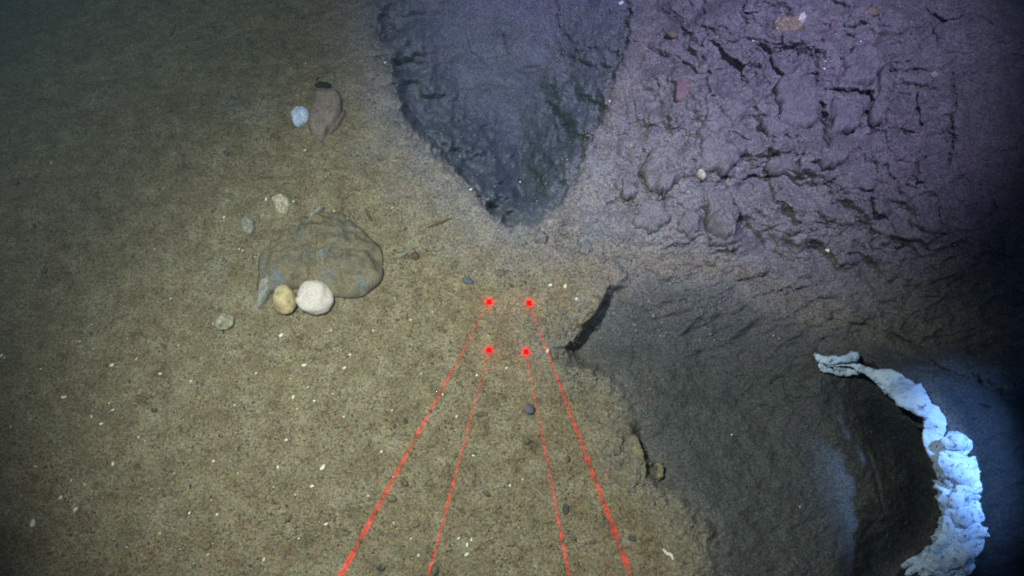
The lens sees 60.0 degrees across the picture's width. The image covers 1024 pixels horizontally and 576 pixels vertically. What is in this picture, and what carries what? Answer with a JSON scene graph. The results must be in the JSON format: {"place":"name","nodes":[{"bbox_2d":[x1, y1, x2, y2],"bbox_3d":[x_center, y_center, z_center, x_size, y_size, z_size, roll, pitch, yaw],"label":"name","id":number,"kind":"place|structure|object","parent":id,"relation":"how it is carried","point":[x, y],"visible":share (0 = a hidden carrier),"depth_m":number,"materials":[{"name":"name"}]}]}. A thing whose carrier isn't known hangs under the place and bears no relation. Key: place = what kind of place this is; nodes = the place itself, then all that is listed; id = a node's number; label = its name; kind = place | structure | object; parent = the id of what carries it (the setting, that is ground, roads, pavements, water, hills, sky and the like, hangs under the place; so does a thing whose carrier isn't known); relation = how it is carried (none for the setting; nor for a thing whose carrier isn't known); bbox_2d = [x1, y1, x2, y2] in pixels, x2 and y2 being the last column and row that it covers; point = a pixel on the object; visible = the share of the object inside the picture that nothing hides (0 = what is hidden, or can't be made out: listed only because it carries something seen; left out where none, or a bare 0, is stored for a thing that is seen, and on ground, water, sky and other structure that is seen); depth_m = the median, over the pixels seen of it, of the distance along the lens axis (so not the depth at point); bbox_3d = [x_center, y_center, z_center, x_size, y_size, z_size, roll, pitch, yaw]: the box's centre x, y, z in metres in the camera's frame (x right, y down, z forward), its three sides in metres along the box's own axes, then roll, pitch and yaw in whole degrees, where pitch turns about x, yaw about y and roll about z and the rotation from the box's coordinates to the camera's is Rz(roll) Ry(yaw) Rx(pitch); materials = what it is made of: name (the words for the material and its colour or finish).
{"place":"outdoors","nodes":[
{"label":"outdoors","id":0,"kind":"place"},
{"bbox_2d":[0,0,1023,575],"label":"seabed","id":1,"kind":"structure","parent":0,"point":[968,376],"depth_m":2.19,"materials":[{"name":"brown sand"}]},
{"bbox_2d":[12,179,18,185],"bbox_3d":[-1.296,-0.276,2.314,0.015,0.014,0.024,-6,47,9],"label":"grit grain","id":2,"kind":"object","parent":1,"relation":"on","point":[15,182],"visible":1,"depth_m":2.31,"materials":[{"name":"stone"}]},
{"bbox_2d":[30,519,34,526],"bbox_3d":[-1.062,0.522,1.966,0.012,0.007,0.018,2,67,-4],"label":"shell fragment","id":3,"kind":"object","parent":1,"relation":"on","point":[32,523],"visible":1,"depth_m":1.96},
{"bbox_2d":[204,542,210,549],"bbox_3d":[-0.669,0.568,1.949,0.012,0.011,0.019,37,81,24],"label":"grit grain","id":4,"kind":"object","parent":1,"relation":"on","point":[207,546],"visible":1,"depth_m":1.95,"materials":[{"name":"stone"}]},
{"bbox_2d":[213,313,233,329],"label":"mottled stone","id":5,"kind":"object","parent":1,"relation":"on","point":[223,321],"visible":1,"depth_m":2.15,"materials":[{"name":"grey stone"}]},
{"bbox_2d":[240,216,254,233],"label":"weathered stone","id":6,"kind":"object","parent":1,"relation":"on","point":[247,224],"visible":1,"depth_m":2.25,"materials":[{"name":"grey stone"}]},
{"bbox_2d":[257,275,270,308],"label":"flat stone","id":7,"kind":"object","parent":1,"relation":"on","point":[264,293],"visible":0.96,"depth_m":2.17,"materials":[{"name":"grey stone"}]},
{"bbox_2d":[271,194,290,214],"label":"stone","id":8,"kind":"object","parent":1,"relation":"on","point":[282,204],"visible":1,"depth_m":2.27,"materials":[{"name":"beige stone"}]},
{"bbox_2d":[273,285,296,314],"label":"cobble","id":9,"kind":"object","parent":1,"relation":"on","point":[284,298],"visible":0.97,"depth_m":2.15,"materials":[{"name":"beige stone"}]},
{"bbox_2d":[285,512,290,520],"bbox_3d":[-0.498,0.508,1.968,0.014,0.012,0.021,7,53,1],"label":"grit grain","id":10,"kind":"object","parent":1,"relation":"on","point":[287,516],"visible":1,"depth_m":1.96,"materials":[{"name":"stone"}]},
{"bbox_2d":[291,106,309,126],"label":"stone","id":11,"kind":"object","parent":1,"relation":"on","point":[299,115],"visible":0.98,"depth_m":2.39,"materials":[{"name":"white stone"}]},
{"bbox_2d":[295,280,333,315],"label":"cobble","id":12,"kind":"object","parent":1,"relation":"on","point":[315,297],"visible":0.95,"depth_m":2.15,"materials":[{"name":"white stone"}]},
{"bbox_2d":[309,206,324,217],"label":"bluish stone","id":13,"kind":"object","parent":1,"relation":"on","point":[320,209],"visible":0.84,"depth_m":2.26,"materials":[{"name":"grey stone"}]},
{"bbox_2d":[257,211,383,298],"bbox_3d":[-0.479,-0.098,2.212,0.318,0.082,0.248,0,66,0],"label":"buried rock","id":14,"kind":"object","parent":1,"relation":"on","point":[339,254],"visible":0.94,"depth_m":2.19,"materials":[{"name":"brown stone"}]},
{"bbox_2d":[314,81,331,87],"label":"pebble","id":15,"kind":"object","parent":1,"relation":"on","point":[320,84],"visible":0.99,"depth_m":2.43,"materials":[{"name":"black stone"}]},
{"bbox_2d":[307,87,342,141],"bbox_3d":[-0.505,-0.471,2.392,0.087,0.050,0.170,8,66,4],"label":"slab rock","id":16,"kind":"object","parent":1,"relation":"on","point":[325,111],"visible":1,"depth_m":2.38,"materials":[{"name":"grey stone"}]},
{"bbox_2d":[327,110,345,134],"bbox_3d":[-0.470,-0.445,2.398,0.018,0.026,0.093,29,69,12],"label":"rock chip","id":17,"kind":"object","parent":1,"relation":"on","point":[335,126],"visible":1,"depth_m":2.39,"materials":[{"name":"stone"}]},
{"bbox_2d":[365,208,372,220],"bbox_3d":[-0.369,-0.187,2.287,0.009,0.016,0.043,-25,68,-11],"label":"twig","id":18,"kind":"object","parent":1,"relation":"on","point":[368,214],"visible":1,"depth_m":2.29,"materials":[{"name":"wood"}]},
{"bbox_2d":[376,565,384,570],"bbox_3d":[-0.285,0.610,1.933,0.021,0.012,0.014,-11,79,16],"label":"grit grain","id":19,"kind":"object","parent":1,"relation":"on","point":[380,567],"visible":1,"depth_m":1.93,"materials":[{"name":"stone"}]},
{"bbox_2d":[387,495,396,501],"bbox_3d":[-0.270,0.473,1.993,0.024,0.014,0.015,18,45,-9],"label":"grit grain","id":20,"kind":"object","parent":1,"relation":"on","point":[392,498],"visible":1,"depth_m":1.99,"materials":[{"name":"stone"}]},
{"bbox_2d":[400,479,407,486],"bbox_3d":[-0.244,0.440,2.005,0.014,0.012,0.022,-42,75,-5],"label":"grit grain","id":21,"kind":"object","parent":1,"relation":"on","point":[404,482],"visible":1,"depth_m":2.00,"materials":[{"name":"stone"}]},
{"bbox_2d":[403,253,408,259],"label":"pebble","id":22,"kind":"object","parent":1,"relation":"on","point":[406,256],"visible":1,"depth_m":2.23,"materials":[{"name":"stone"}]},
{"bbox_2d":[410,252,418,259],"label":"pebble","id":23,"kind":"object","parent":1,"relation":"on","point":[414,255],"visible":1,"depth_m":2.22,"materials":[{"name":"brown stone"}]},
{"bbox_2d":[412,522,418,527],"bbox_3d":[-0.213,0.525,1.966,0.019,0.011,0.012,-16,50,-5],"label":"grit grain","id":24,"kind":"object","parent":1,"relation":"on","point":[415,525],"visible":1,"depth_m":1.96,"materials":[{"name":"stone"}]},
{"bbox_2d":[430,564,438,574],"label":"pebble","id":25,"kind":"object","parent":1,"relation":"on","point":[434,569],"visible":1,"depth_m":1.92,"materials":[{"name":"stone"}]},
{"bbox_2d":[428,218,450,227],"bbox_3d":[-0.185,-0.167,2.267,0.064,0.010,0.008,-20,68,-9],"label":"twig","id":26,"kind":"object","parent":1,"relation":"on","point":[439,222],"visible":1,"depth_m":2.26,"materials":[{"name":"brown wood"}]},
{"bbox_2d":[462,277,473,283],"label":"pebble","id":27,"kind":"object","parent":1,"relation":"on","point":[467,280],"visible":1,"depth_m":2.20,"materials":[{"name":"grey stone"}]},
{"bbox_2d":[475,412,487,416],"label":"pebble","id":28,"kind":"object","parent":1,"relation":"on","point":[481,414],"visible":1,"depth_m":2.07,"materials":[{"name":"stone"}]},
{"bbox_2d":[483,491,489,496],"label":"pebble","id":29,"kind":"object","parent":1,"relation":"on","point":[486,493],"visible":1,"depth_m":2.00,"materials":[{"name":"stone"}]},
{"bbox_2d":[0,0,987,575],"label":"sediment crumbs","id":30,"kind":"object","parent":1,"relation":"on","point":[658,330],"visible":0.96,"depth_m":2.19,"materials":[{"name":"sand"}]},
{"bbox_2d":[494,269,505,275],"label":"pebble","id":31,"kind":"object","parent":1,"relation":"on","point":[499,272],"visible":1,"depth_m":2.21,"materials":[{"name":"stone"}]},
{"bbox_2d":[524,438,530,444],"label":"pebble","id":32,"kind":"object","parent":1,"relation":"on","point":[527,441],"visible":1,"depth_m":2.04,"materials":[{"name":"stone"}]},
{"bbox_2d":[524,405,534,414],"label":"pebble","id":33,"kind":"object","parent":1,"relation":"on","point":[529,409],"visible":1,"depth_m":2.08,"materials":[{"name":"grey stone"}]},
{"bbox_2d":[535,230,547,243],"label":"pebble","id":34,"kind":"object","parent":1,"relation":"on","point":[541,237],"visible":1,"depth_m":2.24,"materials":[{"name":"grey stone"}]},
{"bbox_2d":[562,504,568,514],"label":"pebble","id":35,"kind":"object","parent":1,"relation":"on","point":[565,508],"visible":1,"depth_m":1.97,"materials":[{"name":"stone"}]},
{"bbox_2d":[565,455,569,463],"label":"pebble","id":36,"kind":"object","parent":1,"relation":"on","point":[567,458],"visible":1,"depth_m":2.03,"materials":[{"name":"stone"}]},
{"bbox_2d":[579,239,591,255],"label":"clay clod","id":37,"kind":"object","parent":1,"relation":"on","point":[585,248],"visible":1,"depth_m":2.23,"materials":[{"name":"grey soil"}]},
{"bbox_2d":[577,296,602,326],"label":"ledge rock","id":38,"kind":"object","parent":1,"relation":"on","point":[590,314],"visible":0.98,"depth_m":2.18,"materials":[{"name":"brown stone"}]},
{"bbox_2d":[603,517,609,528],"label":"pebble","id":39,"kind":"object","parent":1,"relation":"on","point":[606,523],"visible":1,"depth_m":1.96,"materials":[{"name":"stone"}]},
{"bbox_2d":[613,446,620,454],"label":"pebble","id":40,"kind":"object","parent":1,"relation":"on","point":[616,450],"visible":1,"depth_m":2.03,"materials":[{"name":"stone"}]},
{"bbox_2d":[622,170,639,200],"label":"clay clod","id":41,"kind":"object","parent":1,"relation":"on","point":[630,180],"visible":1,"depth_m":2.25,"materials":[{"name":"grey soil"}]},
{"bbox_2d":[628,535,635,541],"bbox_3d":[0.263,0.549,1.942,0.019,0.011,0.012,25,54,31],"label":"grit grain","id":42,"kind":"object","parent":1,"relation":"on","point":[632,538],"visible":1,"depth_m":1.94,"materials":[{"name":"stone"}]},
{"bbox_2d":[628,434,646,483],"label":"ledge rock","id":43,"kind":"object","parent":1,"relation":"on","point":[637,450],"visible":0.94,"depth_m":2.03,"materials":[{"name":"beige stone"}]},
{"bbox_2d":[633,200,670,234],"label":"clay clod","id":44,"kind":"object","parent":1,"relation":"on","point":[652,217],"visible":1,"depth_m":2.21,"materials":[{"name":"grey soil"}]},
{"bbox_2d":[653,462,663,481],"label":"ledge rock","id":45,"kind":"object","parent":1,"relation":"on","point":[658,467],"visible":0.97,"depth_m":2.04,"materials":[{"name":"beige stone"}]},
{"bbox_2d":[639,145,680,198],"bbox_3d":[0.382,-0.304,2.235,0.108,0.066,0.146,24,68,10],"label":"clay clod","id":46,"kind":"object","parent":1,"relation":"on","point":[658,175],"visible":0.99,"depth_m":2.22,"materials":[{"name":"grey soil"}]},
{"bbox_2d":[663,549,673,559],"bbox_3d":[0.341,0.579,1.932,0.032,0.011,0.012,38,71,15],"label":"worm tube","id":47,"kind":"object","parent":1,"relation":"on","point":[669,554],"visible":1,"depth_m":1.93,"materials":[{"name":"white"}]},
{"bbox_2d":[666,29,678,37],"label":"pebble","id":48,"kind":"object","parent":1,"relation":"on","point":[672,33],"visible":1,"depth_m":2.43,"materials":[{"name":"stone"}]},
{"bbox_2d":[675,77,689,102],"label":"reddish stone","id":49,"kind":"object","parent":1,"relation":"on","point":[681,90],"visible":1,"depth_m":2.32,"materials":[{"name":"stone"}]},
{"bbox_2d":[676,210,700,236],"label":"clay clod","id":50,"kind":"object","parent":1,"relation":"on","point":[688,222],"visible":1,"depth_m":2.20,"materials":[{"name":"grey soil"}]},
{"bbox_2d":[696,169,706,180],"bbox_3d":[0.470,-0.285,2.211,0.021,0.026,0.034,-31,69,-13],"label":"shell","id":51,"kind":"object","parent":1,"relation":"on","point":[701,175],"visible":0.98,"depth_m":2.20},
{"bbox_2d":[695,126,745,176],"bbox_3d":[0.528,-0.351,2.218,0.124,0.059,0.144,0,66,0],"label":"clay clod","id":52,"kind":"object","parent":1,"relation":"on","point":[721,155],"visible":1,"depth_m":2.21,"materials":[{"name":"grey soil"}]},
{"bbox_2d":[704,187,738,240],"bbox_3d":[0.523,-0.186,2.201,0.083,0.086,0.147,0,66,0],"label":"clay clod","id":53,"kind":"object","parent":1,"relation":"on","point":[721,213],"visible":0.98,"depth_m":2.19,"materials":[{"name":"grey soil"}]},
{"bbox_2d":[709,235,736,247],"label":"clay clod","id":54,"kind":"object","parent":1,"relation":"on","point":[720,242],"visible":0.94,"depth_m":2.19,"materials":[{"name":"grey soil"}]},
{"bbox_2d":[721,96,745,121],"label":"clay clod","id":55,"kind":"object","parent":1,"relation":"on","point":[736,110],"visible":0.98,"depth_m":2.26,"materials":[{"name":"grey soil"}]},
{"bbox_2d":[760,115,788,137],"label":"clay clod","id":56,"kind":"object","parent":1,"relation":"on","point":[770,125],"visible":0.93,"depth_m":2.23,"materials":[{"name":"grey soil"}]},
{"bbox_2d":[764,156,793,176],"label":"clay clod","id":57,"kind":"object","parent":1,"relation":"on","point":[776,166],"visible":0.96,"depth_m":2.21,"materials":[{"name":"grey soil"}]},
{"bbox_2d":[772,14,804,33],"bbox_3d":[0.724,-0.686,2.308,0.088,0.047,0.054,-9,66,-4],"label":"encrusted lump","id":58,"kind":"object","parent":1,"relation":"on","point":[781,24],"visible":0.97,"depth_m":2.30,"materials":[{"name":"brown stone"}]},
{"bbox_2d":[798,11,806,22],"bbox_3d":[0.752,-0.700,2.309,0.027,0.051,0.022,-39,72,-16],"label":"white crust","id":59,"kind":"object","parent":58,"relation":"attached to","point":[802,16],"visible":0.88,"depth_m":2.30},
{"bbox_2d":[774,65,820,128],"bbox_3d":[0.733,-0.495,2.273,0.119,0.054,0.199,0,66,0],"label":"clay clod","id":60,"kind":"object","parent":1,"relation":"on","point":[796,100],"visible":0.99,"depth_m":2.25,"materials":[{"name":"grey soil"}]},
{"bbox_2d":[829,19,835,27],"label":"reddish stone","id":61,"kind":"object","parent":1,"relation":"on","point":[832,23],"visible":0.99,"depth_m":2.31,"materials":[{"name":"purple stone"}]},
{"bbox_2d":[817,142,849,170],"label":"clay clod","id":62,"kind":"object","parent":1,"relation":"on","point":[833,156],"visible":0.99,"depth_m":2.16,"materials":[{"name":"grey soil"}]},
{"bbox_2d":[829,91,869,133],"bbox_3d":[0.843,-0.442,2.239,0.087,0.053,0.154,25,68,11],"label":"clay clod","id":63,"kind":"object","parent":1,"relation":"on","point":[845,117],"visible":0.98,"depth_m":2.23,"materials":[{"name":"grey soil"}]},
{"bbox_2d":[842,41,885,92],"bbox_3d":[0.892,-0.566,2.254,0.102,0.069,0.163,30,69,12],"label":"clay clod","id":64,"kind":"object","parent":1,"relation":"on","point":[864,65],"visible":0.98,"depth_m":2.24,"materials":[{"name":"grey soil"}]},
{"bbox_2d":[864,7,879,16],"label":"pebble","id":65,"kind":"object","parent":1,"relation":"on","point":[873,11],"visible":1,"depth_m":2.30,"materials":[{"name":"stone"}]},
{"bbox_2d":[867,69,891,127],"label":"clay clod","id":66,"kind":"object","parent":1,"relation":"on","point":[876,114],"visible":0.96,"depth_m":2.23,"materials":[{"name":"grey soil"}]},
{"bbox_2d":[813,351,989,575],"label":"mat","id":67,"kind":"object","parent":1,"relation":"on","point":[956,546],"visible":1,"depth_m":1.90,"materials":[{"name":"white"}]},
{"bbox_2d":[930,72,938,78],"bbox_3d":[1.107,-0.557,2.324,0.019,0.019,0.017,-22,68,-9],"label":"shell","id":68,"kind":"object","parent":1,"relation":"on","point":[933,74],"visible":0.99,"depth_m":2.32}
]}

